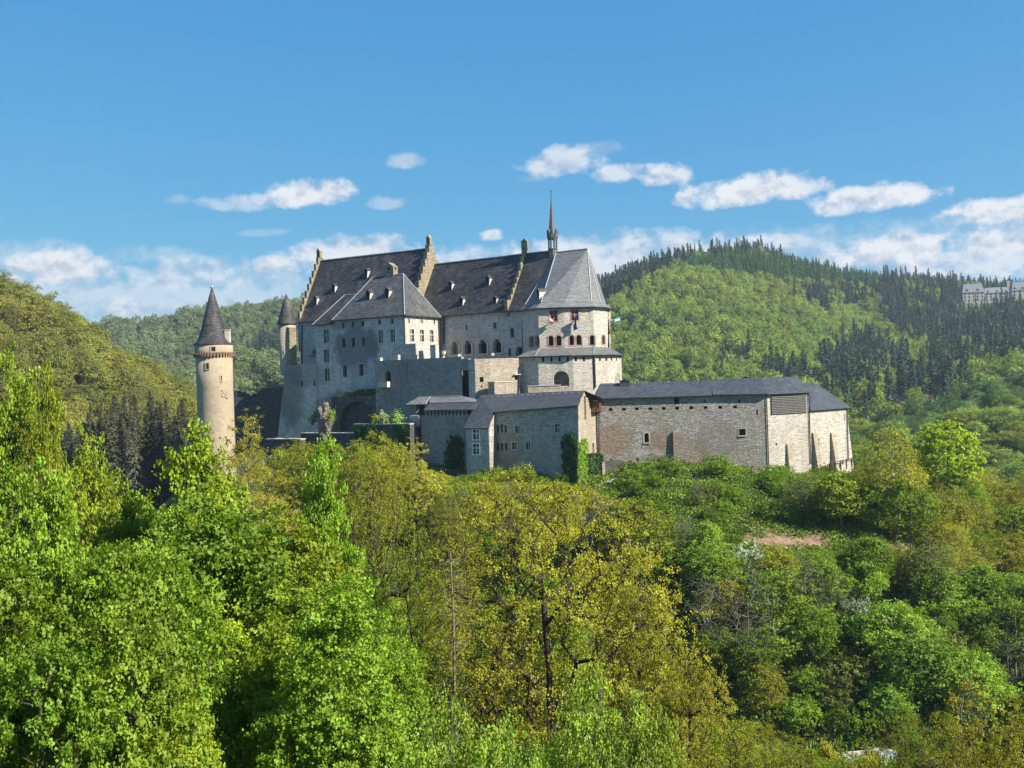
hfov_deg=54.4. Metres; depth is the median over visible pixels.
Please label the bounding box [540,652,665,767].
lime sapling
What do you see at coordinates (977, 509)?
young tree
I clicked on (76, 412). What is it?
hillside tree
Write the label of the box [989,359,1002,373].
beech tree
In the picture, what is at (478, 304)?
great hall
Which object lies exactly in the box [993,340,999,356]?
conifer tree
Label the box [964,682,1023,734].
bush
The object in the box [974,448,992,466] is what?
flank tree
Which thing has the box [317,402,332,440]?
rock spur
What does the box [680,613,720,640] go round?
bush
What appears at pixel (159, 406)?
spruce tree
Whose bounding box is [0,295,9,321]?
hillside tree
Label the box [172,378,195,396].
hillside tree
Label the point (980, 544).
young tree
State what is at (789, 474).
shrub
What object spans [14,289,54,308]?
hillside tree
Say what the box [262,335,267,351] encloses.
conifer tree
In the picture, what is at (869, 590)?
thicket tree
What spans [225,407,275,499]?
oak tree
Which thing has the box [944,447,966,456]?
flank tree
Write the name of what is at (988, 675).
thicket tree
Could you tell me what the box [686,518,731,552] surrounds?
thicket tree
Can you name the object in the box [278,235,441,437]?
palace
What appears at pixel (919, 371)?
conifer tree
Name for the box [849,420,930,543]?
slope tree
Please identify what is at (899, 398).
house
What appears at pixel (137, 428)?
spruce tree
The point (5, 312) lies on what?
hillside tree
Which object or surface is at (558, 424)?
window
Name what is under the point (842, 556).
thicket tree
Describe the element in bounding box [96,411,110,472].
spruce tree
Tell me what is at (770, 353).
conifer tree
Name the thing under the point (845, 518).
shrub
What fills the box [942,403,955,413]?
valley tree
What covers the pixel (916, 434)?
flank tree
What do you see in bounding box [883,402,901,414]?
beech tree
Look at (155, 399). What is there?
hillside tree
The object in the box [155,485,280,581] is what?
maple tree
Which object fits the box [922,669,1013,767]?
oak tree
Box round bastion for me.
[515,346,623,393]
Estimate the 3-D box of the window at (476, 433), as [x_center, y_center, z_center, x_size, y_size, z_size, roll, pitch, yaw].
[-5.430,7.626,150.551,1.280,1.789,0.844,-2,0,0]
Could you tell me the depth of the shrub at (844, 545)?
121.83 m
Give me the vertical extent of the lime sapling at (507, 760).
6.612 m
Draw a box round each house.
[892,395,906,407]
[918,394,935,407]
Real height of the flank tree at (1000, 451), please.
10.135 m
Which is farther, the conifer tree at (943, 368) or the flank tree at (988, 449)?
the conifer tree at (943, 368)
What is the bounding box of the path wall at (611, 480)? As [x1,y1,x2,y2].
[595,478,616,487]
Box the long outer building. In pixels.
[594,377,853,473]
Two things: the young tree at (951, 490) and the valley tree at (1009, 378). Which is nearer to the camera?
the young tree at (951, 490)
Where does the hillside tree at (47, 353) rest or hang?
on the ground
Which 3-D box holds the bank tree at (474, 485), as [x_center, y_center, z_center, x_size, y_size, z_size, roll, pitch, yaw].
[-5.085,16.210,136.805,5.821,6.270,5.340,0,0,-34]
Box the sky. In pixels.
[0,0,1023,323]
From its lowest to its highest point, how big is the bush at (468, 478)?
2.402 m
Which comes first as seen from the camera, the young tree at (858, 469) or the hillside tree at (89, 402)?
the young tree at (858, 469)
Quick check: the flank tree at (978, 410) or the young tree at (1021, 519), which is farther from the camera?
the flank tree at (978, 410)
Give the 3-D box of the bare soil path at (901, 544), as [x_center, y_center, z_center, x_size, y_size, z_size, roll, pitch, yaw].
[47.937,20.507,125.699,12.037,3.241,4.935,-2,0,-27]
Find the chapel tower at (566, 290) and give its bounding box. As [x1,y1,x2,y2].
[518,191,612,352]
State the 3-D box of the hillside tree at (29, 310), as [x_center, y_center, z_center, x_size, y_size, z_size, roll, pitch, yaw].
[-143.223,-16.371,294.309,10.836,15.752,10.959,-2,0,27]
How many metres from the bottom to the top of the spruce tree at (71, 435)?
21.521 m
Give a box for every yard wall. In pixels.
[487,381,512,419]
[527,385,560,392]
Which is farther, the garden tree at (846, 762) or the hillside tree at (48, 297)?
the hillside tree at (48, 297)
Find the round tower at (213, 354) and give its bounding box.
[193,276,236,483]
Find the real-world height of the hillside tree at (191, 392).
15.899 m
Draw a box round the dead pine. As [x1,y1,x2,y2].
[424,546,482,765]
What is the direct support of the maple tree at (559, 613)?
on the ground
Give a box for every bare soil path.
[741,520,831,554]
[854,534,912,552]
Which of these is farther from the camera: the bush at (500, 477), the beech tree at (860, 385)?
the beech tree at (860, 385)
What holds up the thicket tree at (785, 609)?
on the ground
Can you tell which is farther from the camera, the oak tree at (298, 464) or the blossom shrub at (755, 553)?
the oak tree at (298, 464)
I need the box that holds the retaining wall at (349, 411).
[331,395,375,431]
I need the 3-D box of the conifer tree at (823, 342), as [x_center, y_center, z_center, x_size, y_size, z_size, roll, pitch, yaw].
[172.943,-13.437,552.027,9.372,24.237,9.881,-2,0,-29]
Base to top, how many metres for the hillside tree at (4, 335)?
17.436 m
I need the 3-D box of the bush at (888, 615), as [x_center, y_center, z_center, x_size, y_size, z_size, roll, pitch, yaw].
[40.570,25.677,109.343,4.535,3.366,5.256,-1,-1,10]
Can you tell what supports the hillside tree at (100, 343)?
on the ground
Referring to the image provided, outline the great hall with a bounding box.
[424,238,552,395]
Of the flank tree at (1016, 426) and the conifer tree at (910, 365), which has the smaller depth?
the flank tree at (1016, 426)
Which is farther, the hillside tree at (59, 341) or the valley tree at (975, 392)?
the valley tree at (975, 392)
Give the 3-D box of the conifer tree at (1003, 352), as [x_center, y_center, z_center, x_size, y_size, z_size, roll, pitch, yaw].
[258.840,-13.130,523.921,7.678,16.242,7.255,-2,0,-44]
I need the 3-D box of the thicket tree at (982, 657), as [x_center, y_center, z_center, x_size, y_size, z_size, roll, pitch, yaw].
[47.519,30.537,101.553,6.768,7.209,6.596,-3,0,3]
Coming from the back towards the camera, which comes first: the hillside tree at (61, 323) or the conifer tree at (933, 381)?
the conifer tree at (933, 381)
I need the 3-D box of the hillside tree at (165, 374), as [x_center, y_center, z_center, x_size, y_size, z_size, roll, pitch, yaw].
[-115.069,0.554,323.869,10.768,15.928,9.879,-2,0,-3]
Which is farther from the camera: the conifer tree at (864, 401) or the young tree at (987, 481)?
the conifer tree at (864, 401)
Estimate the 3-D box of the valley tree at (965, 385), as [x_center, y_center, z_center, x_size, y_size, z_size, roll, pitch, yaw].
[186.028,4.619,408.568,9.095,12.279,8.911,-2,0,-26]
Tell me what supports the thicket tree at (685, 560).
on the ground
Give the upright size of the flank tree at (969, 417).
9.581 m
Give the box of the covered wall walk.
[405,395,477,469]
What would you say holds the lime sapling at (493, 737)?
on the ground
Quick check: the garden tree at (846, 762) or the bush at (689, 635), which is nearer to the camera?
the garden tree at (846, 762)
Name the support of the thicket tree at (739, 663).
on the ground
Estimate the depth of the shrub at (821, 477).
145.62 m
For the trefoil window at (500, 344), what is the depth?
178.71 m
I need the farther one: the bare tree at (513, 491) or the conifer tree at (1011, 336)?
the conifer tree at (1011, 336)
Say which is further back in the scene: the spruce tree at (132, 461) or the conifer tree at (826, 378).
the conifer tree at (826, 378)
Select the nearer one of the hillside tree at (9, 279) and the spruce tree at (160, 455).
the spruce tree at (160, 455)
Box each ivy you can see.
[353,423,377,442]
[390,424,408,442]
[443,435,464,470]
[560,432,577,482]
[576,438,590,483]
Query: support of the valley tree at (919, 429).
on the ground
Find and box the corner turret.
[277,293,296,374]
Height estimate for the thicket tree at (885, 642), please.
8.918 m
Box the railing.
[829,458,852,472]
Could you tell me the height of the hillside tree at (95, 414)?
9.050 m
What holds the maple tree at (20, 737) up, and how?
on the ground
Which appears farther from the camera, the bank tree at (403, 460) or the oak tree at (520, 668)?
the bank tree at (403, 460)
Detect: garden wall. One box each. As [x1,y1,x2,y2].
[265,438,305,478]
[605,460,622,472]
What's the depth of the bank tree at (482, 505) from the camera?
130.06 m
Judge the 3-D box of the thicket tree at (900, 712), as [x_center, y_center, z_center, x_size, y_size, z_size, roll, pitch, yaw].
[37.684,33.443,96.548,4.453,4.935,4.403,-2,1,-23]
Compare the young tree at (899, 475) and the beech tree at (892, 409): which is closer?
the young tree at (899, 475)
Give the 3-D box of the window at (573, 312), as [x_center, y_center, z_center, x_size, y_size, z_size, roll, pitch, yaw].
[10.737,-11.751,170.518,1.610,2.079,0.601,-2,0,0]
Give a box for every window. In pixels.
[205,362,209,369]
[210,346,215,351]
[323,328,329,343]
[323,349,329,362]
[324,368,329,381]
[342,365,347,377]
[359,363,363,376]
[377,318,381,325]
[377,329,383,343]
[389,328,395,342]
[409,328,414,342]
[419,329,424,342]
[429,329,433,342]
[449,339,459,356]
[462,338,472,355]
[472,429,479,439]
[472,443,479,454]
[476,337,488,355]
[491,337,502,354]
[511,441,517,450]
[515,425,520,433]
[524,441,530,450]
[535,335,539,346]
[548,335,553,346]
[549,310,558,321]
[554,423,559,432]
[555,335,561,345]
[568,334,574,345]
[570,309,579,321]
[575,334,582,345]
[589,334,595,345]
[643,432,649,443]
[674,397,678,403]
[738,428,746,435]
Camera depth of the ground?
116.88 m
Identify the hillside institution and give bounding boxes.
[958,280,1023,303]
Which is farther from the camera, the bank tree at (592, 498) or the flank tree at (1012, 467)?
the flank tree at (1012, 467)
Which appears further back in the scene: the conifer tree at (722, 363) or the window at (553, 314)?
the conifer tree at (722, 363)
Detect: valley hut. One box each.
[837,749,884,763]
[867,746,897,765]
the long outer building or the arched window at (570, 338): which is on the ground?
the long outer building
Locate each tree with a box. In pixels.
[0,268,7,283]
[0,270,15,287]
[0,282,17,301]
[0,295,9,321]
[0,295,26,319]
[0,298,27,332]
[0,321,10,348]
[0,322,15,342]
[0,331,36,365]
[0,340,78,539]
[0,347,8,361]
[0,349,41,383]
[0,361,26,393]
[0,384,10,401]
[0,411,62,547]
[0,453,105,761]
[0,535,257,765]
[0,539,72,767]
[0,554,94,767]
[0,628,156,767]
[1,300,24,335]
[1,368,33,391]
[1,383,23,396]
[1,507,150,732]
[7,332,36,368]
[8,280,40,306]
[10,302,42,337]
[10,373,38,400]
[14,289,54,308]
[17,600,222,767]
[19,327,55,371]
[22,305,58,352]
[23,284,43,296]
[23,331,63,365]
[27,358,79,564]
[28,392,50,416]
[29,310,80,349]
[32,376,57,393]
[33,367,72,394]
[34,537,205,766]
[36,327,73,360]
[37,402,93,423]
[37,411,79,436]
[38,407,76,442]
[39,300,56,317]
[40,299,63,316]
[42,290,68,306]
[44,541,247,767]
[50,349,77,387]
[52,421,122,577]
[53,347,99,383]
[55,395,72,409]
[57,307,82,342]
[60,302,74,344]
[60,383,104,404]
[61,417,98,445]
[61,431,67,450]
[62,393,88,414]
[62,422,76,481]
[63,323,96,356]
[64,429,77,495]
[66,310,84,321]
[67,341,97,392]
[67,440,78,498]
[69,320,94,347]
[71,330,97,353]
[71,359,114,385]
[71,420,93,522]
[71,467,167,559]
[73,401,98,419]
[74,351,109,388]
[75,428,82,450]
[76,320,113,351]
[78,408,109,421]
[78,411,97,530]
[83,394,112,420]
[86,333,110,358]
[86,403,100,465]
[89,321,105,334]
[91,374,126,397]
[91,421,103,476]
[92,351,134,388]
[96,400,106,447]
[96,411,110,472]
[96,413,121,494]
[97,344,114,359]
[99,394,129,426]
[102,489,191,546]
[104,384,147,413]
[104,405,129,509]
[106,393,119,471]
[107,394,127,472]
[108,397,126,478]
[109,351,137,386]
[111,413,137,516]
[115,364,145,399]
[117,402,133,507]
[118,396,130,455]
[120,365,162,404]
[121,391,145,497]
[122,392,150,502]
[123,350,146,366]
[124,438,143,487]
[125,355,137,365]
[127,387,146,412]
[127,394,142,463]
[128,395,146,493]
[129,370,154,398]
[129,406,141,463]
[131,363,157,386]
[133,353,164,381]
[135,418,266,620]
[135,688,225,767]
[136,400,147,427]
[137,415,157,500]
[138,389,156,504]
[138,393,176,424]
[139,385,168,409]
[140,397,156,498]
[140,482,297,739]
[143,406,175,494]
[143,409,173,504]
[145,384,169,398]
[149,361,172,383]
[150,403,174,498]
[151,375,174,401]
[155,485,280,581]
[158,389,194,409]
[158,601,259,739]
[160,377,179,393]
[160,418,191,489]
[162,396,187,418]
[162,415,176,488]
[163,400,172,490]
[164,402,183,415]
[164,406,189,482]
[165,399,196,465]
[168,369,190,382]
[170,392,196,417]
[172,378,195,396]
[172,383,196,398]
[187,374,195,391]
[187,411,196,428]
[192,446,307,539]
[204,609,365,767]
[207,656,356,767]
[208,501,413,757]
[214,511,319,618]
[221,560,401,764]
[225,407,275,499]
[238,378,255,393]
[239,376,251,385]
[242,573,428,767]
[252,374,262,390]
[254,336,257,353]
[255,375,268,389]
[257,438,347,541]
[258,331,262,350]
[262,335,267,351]
[262,444,293,513]
[264,444,341,515]
[265,362,281,386]
[266,360,280,378]
[268,356,279,374]
[276,374,283,385]
[286,440,315,467]
[294,433,371,621]
[304,438,402,583]
[305,596,416,751]
[307,441,331,465]
[307,686,410,767]
[312,438,344,470]
[316,441,455,746]
[331,542,424,746]
[338,440,373,472]
[338,446,371,495]
[342,447,404,508]
[356,487,422,549]
[357,429,398,488]
[359,489,400,521]
[364,606,446,752]
[373,596,446,650]
[381,616,450,751]
[382,439,416,488]
[387,471,434,531]
[391,592,450,643]
[399,470,462,545]
[400,436,435,546]
[404,517,416,541]
[405,460,721,767]
[410,485,488,647]
[410,666,478,751]
[411,472,453,519]
[413,624,472,705]
[414,578,521,700]
[426,471,450,499]
[430,482,491,540]
[431,477,471,527]
[454,482,472,514]
[456,550,607,763]
[458,520,488,564]
[459,480,489,511]
[463,494,499,549]
[465,679,547,743]
[468,509,513,559]
[470,482,503,514]
[476,525,513,571]
[481,480,500,490]
[486,494,526,539]
[487,617,538,689]
[494,481,517,515]
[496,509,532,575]
[499,482,525,502]
[502,527,518,549]
[502,733,564,767]
[511,494,560,542]
[512,482,528,499]
[512,519,563,573]
[515,482,549,518]
[516,483,540,506]
[519,614,613,730]
[532,482,593,528]
[539,483,560,497]
[549,536,587,582]
[552,507,594,573]
[563,527,583,551]
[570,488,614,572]
[578,489,603,517]
[578,539,606,571]
[580,491,614,530]
[582,546,705,767]
[582,632,631,710]
[589,495,676,574]
[590,497,643,570]
[609,500,643,538]
[615,697,668,736]
[629,350,638,376]
[634,638,747,767]
[669,717,728,767]
[672,515,703,547]
[675,543,719,582]
[676,565,733,683]
[680,539,754,604]
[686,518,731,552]
[688,575,754,630]
[689,624,740,678]
[690,483,706,508]
[694,716,783,767]
[714,716,804,767]
[716,563,786,699]
[718,356,724,375]
[719,340,727,362]
[722,627,785,679]
[733,608,762,632]
[733,659,789,720]
[735,564,821,637]
[737,341,748,361]
[746,544,807,597]
[746,615,805,670]
[761,353,769,376]
[765,734,829,767]
[766,339,774,371]
[767,347,775,371]
[772,550,817,588]
[773,346,782,371]
[776,356,785,376]
[776,604,843,667]
[777,474,835,520]
[779,352,788,372]
[780,553,827,637]
[781,357,787,376]
[786,749,845,767]
[787,365,795,376]
[789,350,799,378]
[793,356,799,376]
[795,553,851,605]
[798,349,810,375]
[798,549,837,584]
[800,354,812,376]
[809,469,875,529]
[811,369,819,381]
[812,550,846,575]
[812,737,842,767]
[815,571,854,615]
[817,338,828,377]
[820,358,828,383]
[821,338,831,371]
[823,375,830,390]
[828,350,834,367]
[829,373,837,394]
[830,385,843,397]
[830,736,853,764]
[832,345,839,364]
[832,712,991,767]
[833,751,861,767]
[834,351,842,381]
[834,364,842,387]
[834,550,861,585]
[837,758,861,767]
[838,346,848,375]
[838,472,869,515]
[840,361,852,392]
[840,560,889,601]
[840,593,871,628]
[841,355,850,385]
[841,377,850,401]
[842,533,903,596]
[844,481,901,532]
[845,400,857,417]
[847,356,856,386]
[847,357,854,386]
[847,380,856,409]
[847,464,867,480]
[847,599,936,666]
[848,418,857,424]
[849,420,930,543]
[849,424,864,438]
[850,433,868,448]
[850,434,872,444]
[850,460,878,477]
[852,378,877,403]
[853,404,876,422]
[853,748,883,767]
[854,368,861,391]
[854,400,863,411]
[854,418,870,429]
[855,347,863,375]
[855,424,879,439]
[859,389,875,422]
[860,354,867,382]
[860,752,889,767]
[861,746,887,764]
[864,365,876,385]
[866,376,874,409]
[866,676,919,724]
[868,377,879,399]
[868,394,887,421]
[868,486,887,530]
[868,628,964,719]
[869,426,893,444]
[869,478,905,521]
[870,461,929,513]
[871,601,922,637]
[872,420,889,443]
[873,361,885,391]
[874,383,884,398]
[874,477,952,549]
[876,419,902,431]
[877,702,923,748]
[877,751,900,767]
[879,347,885,369]
[879,439,908,453]
[880,460,927,517]
[881,366,898,404]
[881,541,914,595]
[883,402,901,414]
[884,348,890,366]
[885,422,909,438]
[887,372,895,400]
[889,747,918,767]
[890,349,897,370]
[890,356,896,383]
[891,428,911,441]
[893,348,907,386]
[893,371,905,394]
[894,401,912,415]
[894,546,947,597]
[895,414,910,420]
[895,730,931,767]
[896,354,907,386]
[896,615,953,664]
[897,533,977,621]
[899,560,968,613]
[901,452,942,505]
[903,349,908,374]
[903,396,923,415]
[903,637,972,704]
[904,419,920,433]
[905,358,911,389]
[906,360,923,395]
[906,431,925,446]
[907,438,923,448]
[908,405,924,416]
[909,416,996,492]
[909,493,982,543]
[909,513,963,552]
[910,410,935,426]
[913,417,934,427]
[914,425,928,434]
[915,364,925,392]
[916,348,927,378]
[916,355,930,393]
[916,745,943,767]
[917,359,924,390]
[917,378,930,393]
[917,474,937,504]
[918,411,943,423]
[921,346,926,369]
[921,604,957,640]
[922,404,942,412]
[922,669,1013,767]
[923,480,957,498]
[924,357,937,386]
[924,399,945,407]
[926,353,937,395]
[929,541,966,609]
[930,374,941,395]
[931,473,996,516]
[931,520,980,565]
[932,407,952,414]
[933,493,968,521]
[934,647,1022,721]
[935,356,941,381]
[935,485,984,525]
[936,534,976,568]
[937,363,949,394]
[940,410,960,429]
[941,392,964,406]
[942,355,955,379]
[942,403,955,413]
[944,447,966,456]
[945,400,968,412]
[947,367,954,392]
[947,596,1001,642]
[948,357,957,387]
[948,411,979,429]
[948,560,1015,622]
[951,355,957,380]
[952,645,1009,703]
[953,374,968,387]
[953,407,970,412]
[954,363,964,382]
[954,681,994,754]
[955,441,990,466]
[955,494,1005,544]
[956,335,962,360]
[956,348,969,379]
[956,380,969,399]
[957,357,967,383]
[958,386,970,400]
[958,496,986,541]
[958,526,1011,565]
[959,478,996,505]
[960,410,980,426]
[961,420,990,439]
[962,401,978,409]
[963,534,1006,573]
[964,338,969,356]
[964,390,986,404]
[966,381,989,401]
[966,392,992,407]
[966,595,1023,680]
[967,397,984,406]
[967,555,995,572]
[968,343,975,359]
[968,485,996,526]
[969,378,989,405]
[970,371,990,382]
[970,382,987,396]
[971,465,1000,491]
[971,572,1023,629]
[972,438,1001,454]
[973,408,985,432]
[974,406,1005,433]
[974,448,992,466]
[974,470,1004,498]
[974,530,1023,576]
[977,467,1006,482]
[978,432,1001,448]
[979,470,1010,501]
[979,695,1023,767]
[981,380,997,402]
[982,444,1006,464]
[983,337,988,359]
[983,363,1006,377]
[983,479,1023,513]
[984,498,1008,528]
[985,389,1011,405]
[985,452,1021,467]
[985,503,1023,539]
[986,382,1010,401]
[986,393,1022,410]
[986,406,1023,433]
[986,430,1022,449]
[987,627,1023,704]
[988,333,998,357]
[988,458,1010,469]
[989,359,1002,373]
[989,388,1013,403]
[990,577,1023,630]
[991,447,1019,466]
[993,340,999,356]
[995,465,1008,476]
[996,381,1015,392]
[996,430,1023,452]
[996,474,1019,487]
[997,405,1019,422]
[997,419,1023,438]
[997,461,1023,477]
[998,571,1023,611]
[999,330,1010,361]
[999,532,1023,568]
[1000,344,1005,356]
[1001,409,1023,424]
[1001,451,1023,465]
[1001,460,1023,478]
[1001,626,1022,659]
[1002,353,1020,374]
[1002,376,1016,383]
[1003,364,1023,378]
[1004,361,1021,375]
[1004,398,1023,410]
[1004,499,1023,527]
[1006,369,1020,376]
[1007,328,1018,346]
[1007,470,1023,495]
[1008,516,1023,534]
[1009,483,1023,503]
[1012,339,1017,352]
[1012,375,1023,387]
[1012,692,1023,722]
[1013,436,1023,452]
[1014,357,1023,373]
[1014,526,1023,558]
[1016,372,1023,387]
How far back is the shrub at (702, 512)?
128.29 m
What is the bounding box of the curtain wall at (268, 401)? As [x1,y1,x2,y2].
[234,387,282,454]
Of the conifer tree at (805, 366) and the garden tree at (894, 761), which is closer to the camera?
the garden tree at (894, 761)
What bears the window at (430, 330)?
in the palace
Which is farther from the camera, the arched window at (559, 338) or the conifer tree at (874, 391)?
the conifer tree at (874, 391)
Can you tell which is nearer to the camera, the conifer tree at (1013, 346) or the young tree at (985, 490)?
the young tree at (985, 490)
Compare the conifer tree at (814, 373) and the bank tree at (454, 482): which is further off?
the conifer tree at (814, 373)
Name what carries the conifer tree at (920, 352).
on the ground
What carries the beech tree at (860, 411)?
on the ground
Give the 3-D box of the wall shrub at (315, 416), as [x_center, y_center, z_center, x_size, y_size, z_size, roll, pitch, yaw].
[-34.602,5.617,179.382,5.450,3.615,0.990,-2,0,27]
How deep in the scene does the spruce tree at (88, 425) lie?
208.06 m
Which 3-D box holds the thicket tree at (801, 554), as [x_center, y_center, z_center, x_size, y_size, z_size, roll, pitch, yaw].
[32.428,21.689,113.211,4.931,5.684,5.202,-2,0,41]
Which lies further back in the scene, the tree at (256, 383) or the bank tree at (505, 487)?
the tree at (256, 383)
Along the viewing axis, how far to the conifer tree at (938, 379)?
479.25 m
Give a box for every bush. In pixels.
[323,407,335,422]
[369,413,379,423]
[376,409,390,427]
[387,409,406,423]
[456,473,471,481]
[462,473,476,483]
[477,468,493,474]
[479,476,496,482]
[483,471,493,479]
[490,465,507,475]
[492,470,506,483]
[502,482,526,500]
[505,469,521,481]
[517,467,535,477]
[522,472,541,482]
[534,476,550,483]
[550,472,569,482]
[639,545,676,578]
[653,534,708,577]
[660,575,714,618]
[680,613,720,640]
[720,560,755,590]
[725,602,761,629]
[734,582,775,603]
[762,558,790,582]
[766,690,827,733]
[781,597,840,637]
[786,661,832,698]
[815,624,862,656]
[815,647,874,693]
[818,585,859,609]
[818,680,859,713]
[826,693,901,748]
[834,610,884,652]
[850,668,910,710]
[866,603,899,628]
[890,593,929,625]
[917,703,979,748]
[927,625,981,672]
[954,629,1001,662]
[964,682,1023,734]
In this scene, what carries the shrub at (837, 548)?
on the ground
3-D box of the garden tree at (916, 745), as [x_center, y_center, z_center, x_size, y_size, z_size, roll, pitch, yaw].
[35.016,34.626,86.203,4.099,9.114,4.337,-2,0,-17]
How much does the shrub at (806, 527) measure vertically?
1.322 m
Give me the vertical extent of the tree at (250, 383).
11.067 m
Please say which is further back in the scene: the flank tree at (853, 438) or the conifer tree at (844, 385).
the conifer tree at (844, 385)
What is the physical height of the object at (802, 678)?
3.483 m
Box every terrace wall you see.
[300,432,353,458]
[353,423,414,464]
[375,343,520,423]
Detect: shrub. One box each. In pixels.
[308,405,329,424]
[337,388,375,395]
[613,466,645,489]
[614,457,639,473]
[625,480,651,497]
[631,458,664,480]
[639,528,655,541]
[640,453,670,471]
[642,472,667,488]
[652,540,676,558]
[655,501,669,511]
[658,454,687,478]
[660,526,683,539]
[671,522,690,534]
[684,492,709,507]
[689,482,724,504]
[697,505,716,518]
[700,452,733,476]
[702,509,731,530]
[706,481,731,493]
[711,498,736,515]
[719,487,747,505]
[722,525,732,532]
[723,541,770,580]
[724,533,733,542]
[726,484,742,493]
[731,528,742,534]
[733,534,742,541]
[740,525,752,533]
[754,471,786,490]
[755,499,790,520]
[761,464,788,479]
[761,471,781,483]
[766,482,787,495]
[774,464,795,476]
[776,482,797,497]
[776,496,797,507]
[777,506,801,524]
[785,473,807,481]
[789,478,813,493]
[800,471,816,480]
[801,522,813,530]
[802,508,829,525]
[811,473,825,483]
[813,469,831,478]
[814,466,836,475]
[816,550,846,566]
[828,546,839,551]
[831,507,858,523]
[835,541,847,548]
[849,529,858,536]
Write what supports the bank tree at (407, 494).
on the ground
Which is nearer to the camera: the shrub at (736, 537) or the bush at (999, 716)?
the bush at (999, 716)
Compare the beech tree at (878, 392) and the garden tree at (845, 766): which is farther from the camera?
the beech tree at (878, 392)
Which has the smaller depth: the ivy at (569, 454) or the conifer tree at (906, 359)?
the ivy at (569, 454)
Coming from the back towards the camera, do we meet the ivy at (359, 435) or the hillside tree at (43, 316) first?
the hillside tree at (43, 316)
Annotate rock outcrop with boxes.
[376,409,388,423]
[748,468,758,473]
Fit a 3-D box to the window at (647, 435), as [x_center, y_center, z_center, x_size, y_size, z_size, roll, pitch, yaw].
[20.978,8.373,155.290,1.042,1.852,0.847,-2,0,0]
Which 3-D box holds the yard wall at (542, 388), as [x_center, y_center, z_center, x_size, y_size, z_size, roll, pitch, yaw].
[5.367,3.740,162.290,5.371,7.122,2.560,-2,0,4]
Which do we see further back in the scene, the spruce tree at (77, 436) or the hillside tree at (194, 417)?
the hillside tree at (194, 417)
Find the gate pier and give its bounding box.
[602,462,604,474]
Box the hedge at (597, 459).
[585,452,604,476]
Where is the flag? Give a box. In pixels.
[573,317,577,329]
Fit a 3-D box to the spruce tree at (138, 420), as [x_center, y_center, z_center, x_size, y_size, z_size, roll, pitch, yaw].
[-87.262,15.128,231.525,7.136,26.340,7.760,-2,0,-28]
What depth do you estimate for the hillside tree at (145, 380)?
301.21 m
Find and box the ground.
[0,262,1023,767]
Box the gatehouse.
[463,391,609,482]
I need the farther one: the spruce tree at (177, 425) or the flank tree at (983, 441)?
the flank tree at (983, 441)
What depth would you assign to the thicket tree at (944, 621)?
109.15 m
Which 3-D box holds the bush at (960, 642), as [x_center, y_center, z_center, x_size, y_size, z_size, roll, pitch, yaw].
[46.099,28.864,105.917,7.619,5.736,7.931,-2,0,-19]
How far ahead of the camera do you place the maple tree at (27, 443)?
45.48 m
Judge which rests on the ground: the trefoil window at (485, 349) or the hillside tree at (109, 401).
the hillside tree at (109, 401)
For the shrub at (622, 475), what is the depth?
141.78 m
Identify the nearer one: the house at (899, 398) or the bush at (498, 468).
the bush at (498, 468)
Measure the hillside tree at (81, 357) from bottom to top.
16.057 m
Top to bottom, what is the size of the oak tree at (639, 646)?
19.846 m
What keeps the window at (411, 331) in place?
in the palace
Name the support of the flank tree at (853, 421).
on the ground
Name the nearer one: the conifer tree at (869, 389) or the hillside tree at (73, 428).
the hillside tree at (73, 428)
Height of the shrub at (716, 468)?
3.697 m
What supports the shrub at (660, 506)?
on the ground
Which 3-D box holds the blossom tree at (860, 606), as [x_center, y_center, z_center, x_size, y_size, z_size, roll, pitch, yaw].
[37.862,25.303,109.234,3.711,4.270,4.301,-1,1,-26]
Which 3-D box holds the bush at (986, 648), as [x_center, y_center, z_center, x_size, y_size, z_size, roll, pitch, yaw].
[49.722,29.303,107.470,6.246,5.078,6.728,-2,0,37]
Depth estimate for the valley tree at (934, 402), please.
395.06 m
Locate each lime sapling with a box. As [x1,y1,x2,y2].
[393,707,534,767]
[402,678,514,767]
[468,707,550,767]
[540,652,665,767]
[598,677,692,767]
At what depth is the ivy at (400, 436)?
158.98 m
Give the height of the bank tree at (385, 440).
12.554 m
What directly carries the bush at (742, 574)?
on the ground
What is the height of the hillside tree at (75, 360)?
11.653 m
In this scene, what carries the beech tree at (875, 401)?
on the ground
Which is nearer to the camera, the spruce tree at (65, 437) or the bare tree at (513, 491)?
the bare tree at (513, 491)
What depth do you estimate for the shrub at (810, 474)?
146.55 m

